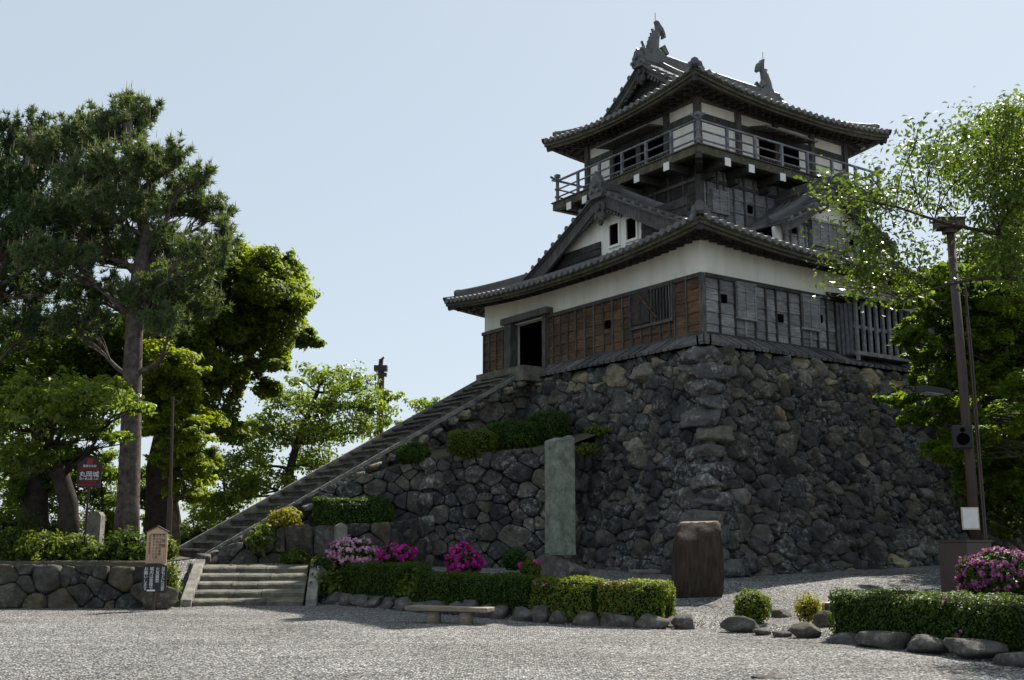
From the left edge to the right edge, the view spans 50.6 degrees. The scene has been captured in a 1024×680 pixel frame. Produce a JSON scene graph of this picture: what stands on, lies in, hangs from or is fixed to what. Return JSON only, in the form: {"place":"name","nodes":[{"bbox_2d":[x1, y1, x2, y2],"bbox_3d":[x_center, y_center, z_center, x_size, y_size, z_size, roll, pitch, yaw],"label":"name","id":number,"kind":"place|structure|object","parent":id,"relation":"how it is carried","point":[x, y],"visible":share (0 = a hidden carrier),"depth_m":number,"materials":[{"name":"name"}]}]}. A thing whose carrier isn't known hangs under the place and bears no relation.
{"place":"outdoors","nodes":[
{"label":"outdoors","id":0,"kind":"place"},
{"bbox_2d":[0,555,194,566],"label":"soil bed","id":1,"kind":"object","parent":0,"point":[125,563],"visible":0.15,"depth_m":25.88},
{"bbox_2d":[0,525,34,560],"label":"shrub","id":2,"kind":"object","parent":1,"relation":"on","point":[8,537],"visible":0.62,"depth_m":26.89,"materials":[{"name":"green plant"}]},
{"bbox_2d":[0,501,54,551],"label":"shrub","id":3,"kind":"object","parent":1,"relation":"on","point":[10,521],"visible":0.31,"depth_m":30.47,"materials":[{"name":"green plant"}]},
{"bbox_2d":[0,472,70,522],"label":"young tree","id":4,"kind":"object","parent":1,"relation":"on","point":[51,504],"visible":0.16,"depth_m":39.28,"materials":[{"name":"green plant"}]},
{"bbox_2d":[7,527,65,560],"bbox_3d":[-11.664,5.077,26.729,1.419,0.922,1.433,-9,-14,40],"label":"shrub","id":5,"kind":"object","parent":1,"relation":"on","point":[31,548],"visible":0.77,"depth_m":26.43,"materials":[{"name":"green plant"}]},
{"bbox_2d":[0,103,84,363],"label":"pine tree","id":6,"kind":"object","parent":1,"relation":"on","point":[21,181],"visible":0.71,"depth_m":32.26,"materials":[{"name":"green plant"}]},
{"bbox_2d":[41,531,100,559],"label":"shrub","id":7,"kind":"object","parent":1,"relation":"on","point":[72,544],"visible":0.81,"depth_m":26.51,"materials":[{"name":"green plant"}]},
{"bbox_2d":[0,304,146,532],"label":"maple tree","id":8,"kind":"object","parent":1,"relation":"on","point":[35,491],"visible":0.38,"depth_m":35.53,"materials":[{"name":"green plant"}]},
{"bbox_2d":[0,360,156,559],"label":"cherry tree","id":9,"kind":"object","parent":1,"relation":"on","point":[69,403],"visible":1,"depth_m":27.19,"materials":[{"name":"green plant"}]},
{"bbox_2d":[77,457,102,544],"bbox_3d":[-10.485,4.163,26.713,0.600,2.543,0.104,1,-11,-8],"label":"direction sign","id":10,"kind":"object","parent":1,"relation":"on","point":[89,472],"visible":1,"depth_m":26.81,"materials":[{"name":"wood"}]},
{"bbox_2d":[76,542,112,559],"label":"shrub","id":11,"kind":"object","parent":1,"relation":"on","point":[96,551],"visible":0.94,"depth_m":26.20,"materials":[{"name":"green plant"}]},
{"bbox_2d":[86,512,104,543],"bbox_3d":[-10.950,5.149,28.438,0.680,1.250,0.600,0,-10,0],"label":"stone marker","id":12,"kind":"object","parent":1,"relation":"on","point":[96,524],"visible":0.38,"depth_m":28.35,"materials":[{"name":"stone"}]},
{"bbox_2d":[73,448,118,528],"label":"young tree","id":13,"kind":"object","parent":1,"relation":"on","point":[108,477],"visible":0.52,"depth_m":40.58,"materials":[{"name":"green plant"}]},
{"bbox_2d":[79,506,114,541],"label":"shrub","id":14,"kind":"object","parent":1,"relation":"on","point":[82,526],"visible":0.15,"depth_m":40.90,"materials":[{"name":"green plant"}]},
{"bbox_2d":[99,525,146,560],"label":"shrub","id":15,"kind":"object","parent":1,"relation":"on","point":[128,545],"visible":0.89,"depth_m":26.45,"materials":[{"name":"green plant"}]},
{"bbox_2d":[5,83,244,540],"bbox_3d":[-11.052,-1.036,30.757,7.489,14.373,5.673,0,-10,0],"label":"pine tree","id":16,"kind":"object","parent":1,"relation":"on","point":[137,297],"visible":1,"depth_m":30.44,"materials":[{"name":"green plant"}]},
{"bbox_2d":[140,463,145,526],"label":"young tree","id":17,"kind":"object","parent":1,"relation":"on","point":[143,488],"visible":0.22,"depth_m":40.78,"materials":[{"name":"green plant"}]},
{"bbox_2d":[143,534,179,560],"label":"shrub","id":18,"kind":"object","parent":1,"relation":"on","point":[170,551],"visible":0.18,"depth_m":27.63,"materials":[{"name":"green plant"}]},
{"bbox_2d":[166,397,182,538],"bbox_3d":[-9.029,3.649,28.815,0.311,4.305,0.147,0,-10,0],"label":"utility pole","id":19,"kind":"object","parent":1,"relation":"on","point":[169,513],"visible":0.88,"depth_m":28.78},
{"bbox_2d":[119,329,231,547],"bbox_3d":[-10.542,3.080,33.268,3.687,7.191,3.703,0,-10,0],"label":"maple tree","id":20,"kind":"object","parent":1,"relation":"on","point":[193,458],"visible":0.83,"depth_m":32.64,"materials":[{"name":"green plant"}]},
{"bbox_2d":[180,518,221,542],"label":"shrub","id":21,"kind":"object","parent":1,"relation":"on","point":[196,530],"visible":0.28,"depth_m":36.13,"materials":[{"name":"green plant"}]},
{"bbox_2d":[82,232,326,538],"bbox_3d":[-10.665,1.545,37.363,7.698,11.785,6.985,0,-10,0],"label":"broadleaf tree","id":22,"kind":"object","parent":1,"relation":"on","point":[268,292],"visible":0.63,"depth_m":37.32,"materials":[{"name":"green plant"}]},
{"bbox_2d":[180,462,265,525],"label":"young tree","id":23,"kind":"object","parent":1,"relation":"on","point":[229,512],"visible":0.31,"depth_m":42.80,"materials":[{"name":"green plant"}]},
{"bbox_2d":[188,359,404,520],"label":"cherry tree","id":24,"kind":"object","parent":1,"relation":"on","point":[307,432],"visible":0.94,"depth_m":42.55,"materials":[{"name":"green plant"}]},
{"bbox_2d":[0,558,1023,679],"bbox_3d":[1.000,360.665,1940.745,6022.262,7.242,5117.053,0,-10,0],"label":"gravel ground","id":25,"kind":"structure","parent":0,"point":[319,641],"depth_m":16.34,"materials":[{"name":"gravel"}]},
{"bbox_2d":[0,564,146,608],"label":"boulder wall","id":26,"kind":"structure","parent":25,"relation":"on","point":[104,587],"depth_m":25.40,"materials":[{"name":"stone"}]},
{"bbox_2d":[141,563,167,610],"bbox_3d":[-8.107,5.591,24.509,0.540,1.048,0.088,1,-10,-6],"label":"notice board","id":27,"kind":"object","parent":25,"relation":"on","point":[154,578],"visible":1,"depth_m":24.50,"materials":[{"name":"white paint"}]},
{"bbox_2d":[145,526,169,562],"bbox_3d":[-8.205,5.239,24.931,0.544,1.899,0.105,1,-10,-4],"label":"wooden placard","id":28,"kind":"object","parent":25,"relation":"on","point":[156,544],"visible":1,"depth_m":24.98,"materials":[{"name":"brown wood"}]},
{"bbox_2d":[138,586,179,609],"bbox_3d":[-8.155,5.926,24.948,0.872,0.595,0.518,6,-12,-31],"label":"boulder","id":29,"kind":"object","parent":25,"relation":"on","point":[166,600],"visible":0.7,"depth_m":24.77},
{"bbox_2d":[161,561,182,606],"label":"ground cover plant","id":30,"kind":"object","parent":25,"relation":"on","point":[171,571],"visible":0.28,"depth_m":25.51,"materials":[{"name":"green plant"}]},
{"bbox_2d":[180,559,319,606],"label":"stone steps","id":31,"kind":"structure","parent":25,"relation":"on","point":[247,585],"depth_m":26.98,"materials":[{"name":"stone"}]},
{"bbox_2d":[196,553,210,562],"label":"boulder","id":32,"kind":"object","parent":31,"relation":"on","point":[207,557],"visible":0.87,"depth_m":28.12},
{"bbox_2d":[278,547,312,563],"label":"ground cover plant","id":33,"kind":"object","parent":25,"relation":"on","point":[296,557],"visible":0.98,"depth_m":28.55,"materials":[{"name":"green plant"}]},
{"bbox_2d":[218,519,426,566],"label":"stone terrace","id":34,"kind":"structure","parent":25,"relation":"on","point":[309,539],"depth_m":29.19,"materials":[{"name":"stone"}]},
{"bbox_2d":[242,521,280,556],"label":"ground cover plant","id":35,"kind":"object","parent":34,"relation":"on","point":[260,531],"visible":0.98,"depth_m":28.90,"materials":[{"name":"green plant"}]},
{"bbox_2d":[265,506,303,527],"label":"shrub","id":36,"kind":"object","parent":34,"relation":"on","point":[284,517],"visible":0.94,"depth_m":29.51,"materials":[{"name":"yellow plant"}]},
{"bbox_2d":[311,495,394,525],"bbox_3d":[-4.437,4.771,30.249,2.261,0.910,1.167,6,-12,-31],"label":"clipped hedge","id":37,"kind":"object","parent":34,"relation":"on","point":[328,511],"visible":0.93,"depth_m":29.84,"materials":[{"name":"green plant"}]},
{"bbox_2d":[307,553,340,576],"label":"clipped shrub","id":38,"kind":"object","parent":25,"relation":"on","point":[325,563],"visible":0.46,"depth_m":27.88,"materials":[{"name":"green plant"}]},
{"bbox_2d":[324,592,340,604],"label":"edging rock","id":39,"kind":"object","parent":25,"relation":"on","point":[332,598],"visible":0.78,"depth_m":26.81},
{"bbox_2d":[334,523,346,542],"bbox_3d":[-4.550,5.561,28.667,0.280,1.410,0.280,4,-11,-23],"label":"marker post","id":40,"kind":"object","parent":25,"relation":"on","point":[340,530],"visible":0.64,"depth_m":28.64,"materials":[{"name":"stone"}]},
{"bbox_2d":[338,593,352,605],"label":"edging rock","id":41,"kind":"object","parent":25,"relation":"on","point":[343,601],"visible":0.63,"depth_m":26.35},
{"bbox_2d":[347,594,366,606],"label":"edging rock","id":42,"kind":"object","parent":25,"relation":"on","point":[359,600],"visible":0.77,"depth_m":25.95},
{"bbox_2d":[174,365,552,563],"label":"stone staircase","id":43,"kind":"structure","parent":25,"relation":"on","point":[482,400],"depth_m":33.34,"materials":[{"name":"stone"}]},
{"bbox_2d":[362,596,383,607],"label":"edging rock","id":44,"kind":"object","parent":25,"relation":"on","point":[374,601],"visible":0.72,"depth_m":25.45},
{"bbox_2d":[374,356,387,434],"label":"light pole","id":45,"kind":"object","parent":25,"relation":"on","point":[380,368],"visible":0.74,"depth_m":47.36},
{"bbox_2d":[381,597,396,608],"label":"edging rock","id":46,"kind":"object","parent":25,"relation":"on","point":[387,603],"visible":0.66,"depth_m":25.07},
{"bbox_2d":[376,543,417,567],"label":"azalea bush","id":47,"kind":"object","parent":25,"relation":"on","point":[394,552],"visible":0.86,"depth_m":27.60,"materials":[{"name":"pink plant"}]},
{"bbox_2d":[394,596,411,610],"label":"edging rock","id":48,"kind":"object","parent":25,"relation":"on","point":[401,603],"visible":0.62,"depth_m":24.57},
{"bbox_2d":[402,396,445,415],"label":"cherry tree","id":49,"kind":"object","parent":25,"relation":"on","point":[418,404],"visible":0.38,"depth_m":45.62,"materials":[{"name":"green plant"}]},
{"bbox_2d":[425,600,446,613],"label":"edging rock","id":50,"kind":"object","parent":25,"relation":"on","point":[435,602],"visible":0.33,"depth_m":23.72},
{"bbox_2d":[405,605,494,623],"bbox_3d":[-1.200,5.297,20.786,1.720,0.346,0.410,-4,-11,21],"label":"wooden bench","id":51,"kind":"object","parent":25,"relation":"on","point":[435,611],"visible":0.94,"depth_m":20.64,"materials":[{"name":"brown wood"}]},
{"bbox_2d":[318,430,608,567],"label":"stone platform","id":52,"kind":"structure","parent":25,"relation":"on","point":[489,507],"depth_m":30.87,"materials":[{"name":"stone"}]},
{"bbox_2d":[395,441,431,464],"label":"clipped shrub","id":53,"kind":"object","parent":52,"relation":"on","point":[411,452],"visible":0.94,"depth_m":31.49,"materials":[{"name":"green plant"}]},
{"bbox_2d":[446,427,499,458],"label":"clipped shrub","id":54,"kind":"object","parent":52,"relation":"on","point":[466,443],"visible":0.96,"depth_m":31.15,"materials":[{"name":"green plant"}]},
{"bbox_2d":[481,417,540,449],"bbox_3d":[-0.047,2.912,32.279,1.845,1.174,1.634,0,-10,0],"label":"clipped shrub","id":55,"kind":"object","parent":52,"relation":"on","point":[512,433],"visible":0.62,"depth_m":31.77,"materials":[{"name":"green plant"}]},
{"bbox_2d":[524,409,573,444],"bbox_3d":[1.083,2.734,33.023,1.626,1.296,1.463,0,-10,0],"label":"clipped shrub","id":56,"kind":"object","parent":52,"relation":"on","point":[551,425],"visible":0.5,"depth_m":32.53,"materials":[{"name":"green plant"}]},
{"bbox_2d":[444,540,485,572],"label":"azalea bush","id":57,"kind":"object","parent":25,"relation":"on","point":[468,558],"visible":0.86,"depth_m":26.14,"materials":[{"name":"pink plant"}]},
{"bbox_2d":[462,599,479,615],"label":"edging rock","id":58,"kind":"object","parent":25,"relation":"on","point":[471,602],"visible":0.3,"depth_m":22.76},
{"bbox_2d":[473,603,493,617],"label":"edging rock","id":59,"kind":"object","parent":25,"relation":"on","point":[482,615],"visible":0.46,"depth_m":22.37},
{"bbox_2d":[320,566,673,625],"bbox_3d":[-1.116,5.536,23.977,11.902,0.938,1.491,-10,-14,43],"label":"soil strip","id":60,"kind":"object","parent":25,"relation":"on","point":[670,618],"visible":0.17,"depth_m":25.73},
{"bbox_2d":[304,566,345,601],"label":"ground cover plant","id":61,"kind":"object","parent":60,"relation":"on","point":[328,583],"visible":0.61,"depth_m":27.10,"materials":[{"name":"green plant"}]},
{"bbox_2d":[323,535,380,566],"bbox_3d":[-4.190,5.591,28.375,1.572,0.966,1.441,0,-10,0],"label":"azalea bush","id":62,"kind":"object","parent":60,"relation":"on","point":[353,550],"visible":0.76,"depth_m":28.01,"materials":[{"name":"pink plant"}]},
{"bbox_2d":[338,560,432,597],"bbox_3d":[-3.099,5.897,26.456,1.082,1.023,2.862,9,-14,-41],"label":"clipped hedge","id":63,"kind":"object","parent":60,"relation":"on","point":[377,578],"visible":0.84,"depth_m":26.12,"materials":[{"name":"green plant"}]},
{"bbox_2d":[392,567,419,602],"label":"ground cover plant","id":64,"kind":"object","parent":60,"relation":"on","point":[407,590],"visible":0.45,"depth_m":24.94,"materials":[{"name":"green plant"}]},
{"bbox_2d":[413,569,555,613],"bbox_3d":[-0.649,5.429,23.488,1.112,0.880,4.091,9,-13,-39],"label":"clipped hedge","id":65,"kind":"object","parent":60,"relation":"on","point":[511,590],"visible":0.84,"depth_m":23.04,"materials":[{"name":"green plant"}]},
{"bbox_2d":[528,574,676,620],"bbox_3d":[1.730,5.015,20.963,2.972,0.912,1.261,-7,-12,33],"label":"clipped hedge","id":66,"kind":"object","parent":60,"relation":"on","point":[628,597],"visible":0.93,"depth_m":20.47,"materials":[{"name":"green plant"}]},
{"bbox_2d":[490,604,510,618],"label":"edging rock","id":67,"kind":"object","parent":25,"relation":"on","point":[501,611],"visible":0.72,"depth_m":21.89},
{"bbox_2d":[501,546,526,570],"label":"clipped shrub","id":68,"kind":"object","parent":25,"relation":"on","point":[511,558],"visible":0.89,"depth_m":26.57,"materials":[{"name":"green plant"}]},
{"bbox_2d":[511,606,532,620],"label":"edging rock","id":69,"kind":"object","parent":25,"relation":"on","point":[521,613],"visible":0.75,"depth_m":21.45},
{"bbox_2d":[517,559,541,576],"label":"azalea bush","id":70,"kind":"object","parent":25,"relation":"on","point":[533,566],"visible":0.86,"depth_m":22.99,"materials":[{"name":"green plant"}]},
{"bbox_2d":[532,605,549,622],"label":"edging rock","id":71,"kind":"object","parent":25,"relation":"on","point":[540,613],"visible":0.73,"depth_m":21.11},
{"bbox_2d":[548,610,569,623],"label":"edging rock","id":72,"kind":"object","parent":25,"relation":"on","point":[557,617],"visible":0.93,"depth_m":20.80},
{"bbox_2d":[536,553,589,582],"bbox_3d":[1.208,5.301,25.051,1.318,0.772,1.072,3,-11,-17],"label":"monument boulder","id":73,"kind":"object","parent":25,"relation":"on","point":[556,565],"visible":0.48,"depth_m":24.75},
{"bbox_2d":[545,435,575,554],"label":"stone pillar","id":74,"kind":"structure","parent":73,"relation":"on","point":[560,529],"depth_m":25.07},
{"bbox_2d":[572,610,599,625],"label":"edging rock","id":75,"kind":"object","parent":25,"relation":"on","point":[585,618],"visible":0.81,"depth_m":20.31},
{"bbox_2d":[600,612,635,626],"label":"edging rock","id":76,"kind":"object","parent":25,"relation":"on","point":[608,619],"visible":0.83,"depth_m":19.98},
{"bbox_2d":[629,570,660,584],"bbox_3d":[2.950,5.356,24.028,0.640,0.490,0.460,1,-10,-4],"label":"stone bench","id":77,"kind":"object","parent":25,"relation":"on","point":[646,574],"visible":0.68,"depth_m":23.85,"materials":[{"name":"stone"}]},
{"bbox_2d":[635,613,669,628],"bbox_3d":[2.598,5.138,19.740,0.654,0.301,0.406,-6,-12,30],"label":"edging rock","id":78,"kind":"object","parent":25,"relation":"on","point":[647,621],"visible":0.98,"depth_m":19.61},
{"bbox_2d":[671,613,694,628],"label":"edging rock","id":79,"kind":"object","parent":25,"relation":"on","point":[681,621],"visible":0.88,"depth_m":19.49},
{"bbox_2d":[671,521,723,597],"bbox_3d":[3.983,4.757,23.225,1.072,1.730,0.656,2,-11,-11],"label":"standing stone","id":80,"kind":"object","parent":25,"relation":"on","point":[697,569],"visible":0.82,"depth_m":22.98,"materials":[{"name":"stone"}]},
{"bbox_2d":[719,616,759,631],"bbox_3d":[3.984,4.981,18.923,0.702,0.311,0.266,-3,-11,15],"label":"edging rock","id":81,"kind":"object","parent":25,"relation":"on","point":[738,623],"visible":0.87,"depth_m":18.84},
{"bbox_2d":[732,587,772,623],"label":"clipped shrub","id":82,"kind":"object","parent":25,"relation":"on","point":[755,605],"visible":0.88,"depth_m":19.42,"materials":[{"name":"green plant"}]},
{"bbox_2d":[752,627,771,634],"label":"edging rock","id":83,"kind":"object","parent":25,"relation":"on","point":[762,631],"visible":0.92,"depth_m":18.32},
{"bbox_2d":[750,674,789,678],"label":"flat stone","id":84,"kind":"object","parent":25,"relation":"on","point":[772,676],"visible":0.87,"depth_m":12.59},
{"bbox_2d":[525,345,1023,578],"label":"castle stone wall","id":85,"kind":"structure","parent":25,"relation":"on","point":[771,464],"depth_m":30.23,"materials":[{"name":"stone"}]},
{"bbox_2d":[574,442,600,455],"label":"wall plant","id":86,"kind":"object","parent":85,"relation":"attached to","point":[593,448],"depth_m":29.58,"materials":[{"name":"green plant"}]},
{"bbox_2d":[583,422,611,436],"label":"wall plant","id":87,"kind":"object","parent":85,"relation":"attached to","point":[598,430],"depth_m":29.54,"materials":[{"name":"green plant"}]},
{"bbox_2d":[443,19,950,377],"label":"castle keep","id":88,"kind":"structure","parent":85,"relation":"on","point":[687,206],"depth_m":35.41,"materials":[{"name":"paint"}]},
{"bbox_2d":[500,306,552,368],"bbox_3d":[0.524,0.127,37.458,0.400,2.110,2.750,7,-13,-34],"label":"doorway","id":89,"kind":"structure","parent":88,"relation":"in","point":[510,329],"depth_m":38.04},
{"bbox_2d":[629,282,673,345],"bbox_3d":[4.134,-0.753,32.281,0.188,1.650,1.905,7,-13,-34],"label":"window","id":90,"kind":"structure","parent":88,"relation":"in","point":[654,305],"depth_m":32.27,"materials":[{"name":"grey wood"}]},
{"bbox_2d":[771,609,791,617],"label":"edging rock","id":91,"kind":"object","parent":25,"relation":"on","point":[781,613],"visible":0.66,"depth_m":20.54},
{"bbox_2d":[772,630,792,636],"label":"edging rock","id":92,"kind":"object","parent":25,"relation":"on","point":[777,633],"visible":0.99,"depth_m":17.91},
{"bbox_2d":[790,622,821,637],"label":"edging rock","id":93,"kind":"object","parent":25,"relation":"on","point":[804,630],"visible":0.93,"depth_m":17.71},
{"bbox_2d":[790,591,824,623],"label":"shrub","id":94,"kind":"object","parent":25,"relation":"on","point":[809,608],"visible":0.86,"depth_m":18.77,"materials":[{"name":"yellow plant"}]},
{"bbox_2d":[813,610,834,626],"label":"edging rock","id":95,"kind":"object","parent":25,"relation":"on","point":[820,618],"visible":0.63,"depth_m":18.38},
{"bbox_2d":[827,632,856,643],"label":"edging rock","id":96,"kind":"object","parent":25,"relation":"on","point":[844,638],"visible":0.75,"depth_m":16.77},
{"bbox_2d":[854,631,911,648],"bbox_3d":[5.543,4.513,16.239,0.418,0.299,0.908,10,-14,-43],"label":"edging rock","id":97,"kind":"object","parent":25,"relation":"on","point":[888,639],"visible":0.95,"depth_m":16.03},
{"bbox_2d":[792,84,1023,316],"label":"cherry tree","id":98,"kind":"object","parent":25,"relation":"on","point":[998,160],"visible":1,"depth_m":15.13,"materials":[{"name":"green plant"}]},
{"bbox_2d":[826,587,1023,651],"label":"clipped hedge","id":99,"kind":"object","parent":25,"relation":"on","point":[997,617],"visible":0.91,"depth_m":15.87,"materials":[{"name":"green plant"}]},
{"bbox_2d":[906,634,948,652],"bbox_3d":[5.940,4.353,15.478,0.402,0.288,0.675,6,-12,-31],"label":"edging rock","id":100,"kind":"object","parent":25,"relation":"on","point":[921,643],"visible":0.94,"depth_m":15.33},
{"bbox_2d":[872,250,1023,508],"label":"maple tree","id":101,"kind":"object","parent":25,"relation":"on","point":[998,317],"visible":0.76,"depth_m":26.39,"materials":[{"name":"green plant"}]},
{"bbox_2d":[931,216,987,539],"bbox_3d":[9.630,1.380,23.131,0.620,8.214,0.460,0,-10,0],"label":"light pole","id":102,"kind":"object","parent":25,"relation":"on","point":[949,232],"visible":0.75,"depth_m":23.17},
{"bbox_2d":[916,385,953,396],"bbox_3d":[9.080,1.089,23.089,0.798,0.204,0.340,2,-11,-10],"label":"floodlight","id":103,"kind":"object","parent":102,"relation":"attached to","point":[931,390],"visible":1,"depth_m":22.94,"materials":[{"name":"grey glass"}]},
{"bbox_2d":[950,425,973,448],"bbox_3d":[9.455,2.050,22.752,0.400,0.480,0.460,-3,-11,15],"label":"loudspeaker","id":104,"kind":"object","parent":102,"relation":"attached to","point":[961,436],"visible":1,"depth_m":22.55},
{"bbox_2d":[961,507,979,529],"bbox_3d":[9.547,3.715,22.536,0.360,0.460,0.032,0,-10,0],"label":"sign plate","id":105,"kind":"object","parent":102,"relation":"attached to","point":[970,518],"visible":1,"depth_m":22.52,"materials":[{"name":"white paint"}]},
{"bbox_2d":[936,540,992,598],"bbox_3d":[9.430,4.800,22.452,0.800,1.280,0.760,5,-12,-28],"label":"utility box","id":106,"kind":"object","parent":25,"relation":"on","point":[951,552],"visible":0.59,"depth_m":22.32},
{"bbox_2d":[917,207,1023,540],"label":"evergreen tree","id":107,"kind":"object","parent":25,"relation":"on","point":[1009,521],"visible":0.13,"depth_m":33.43,"materials":[{"name":"green plant"}]},
{"bbox_2d":[943,637,1008,658],"bbox_3d":[6.241,4.203,14.678,0.455,0.287,0.932,6,-12,-31],"label":"edging rock","id":108,"kind":"object","parent":25,"relation":"on","point":[966,648],"visible":0.91,"depth_m":14.53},
{"bbox_2d":[954,546,1023,601],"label":"azalea bush","id":109,"kind":"object","parent":25,"relation":"on","point":[990,570],"visible":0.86,"depth_m":16.50,"materials":[{"name":"pink plant"}]},
{"bbox_2d":[991,651,1023,667],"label":"edging rock","id":110,"kind":"object","parent":25,"relation":"on","point":[1013,659],"visible":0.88,"depth_m":13.79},
{"bbox_2d":[0,0,1023,538],"label":"sky","id":111,"kind":"structure","parent":0,"point":[397,148],"materials":[{"name":"blue"}]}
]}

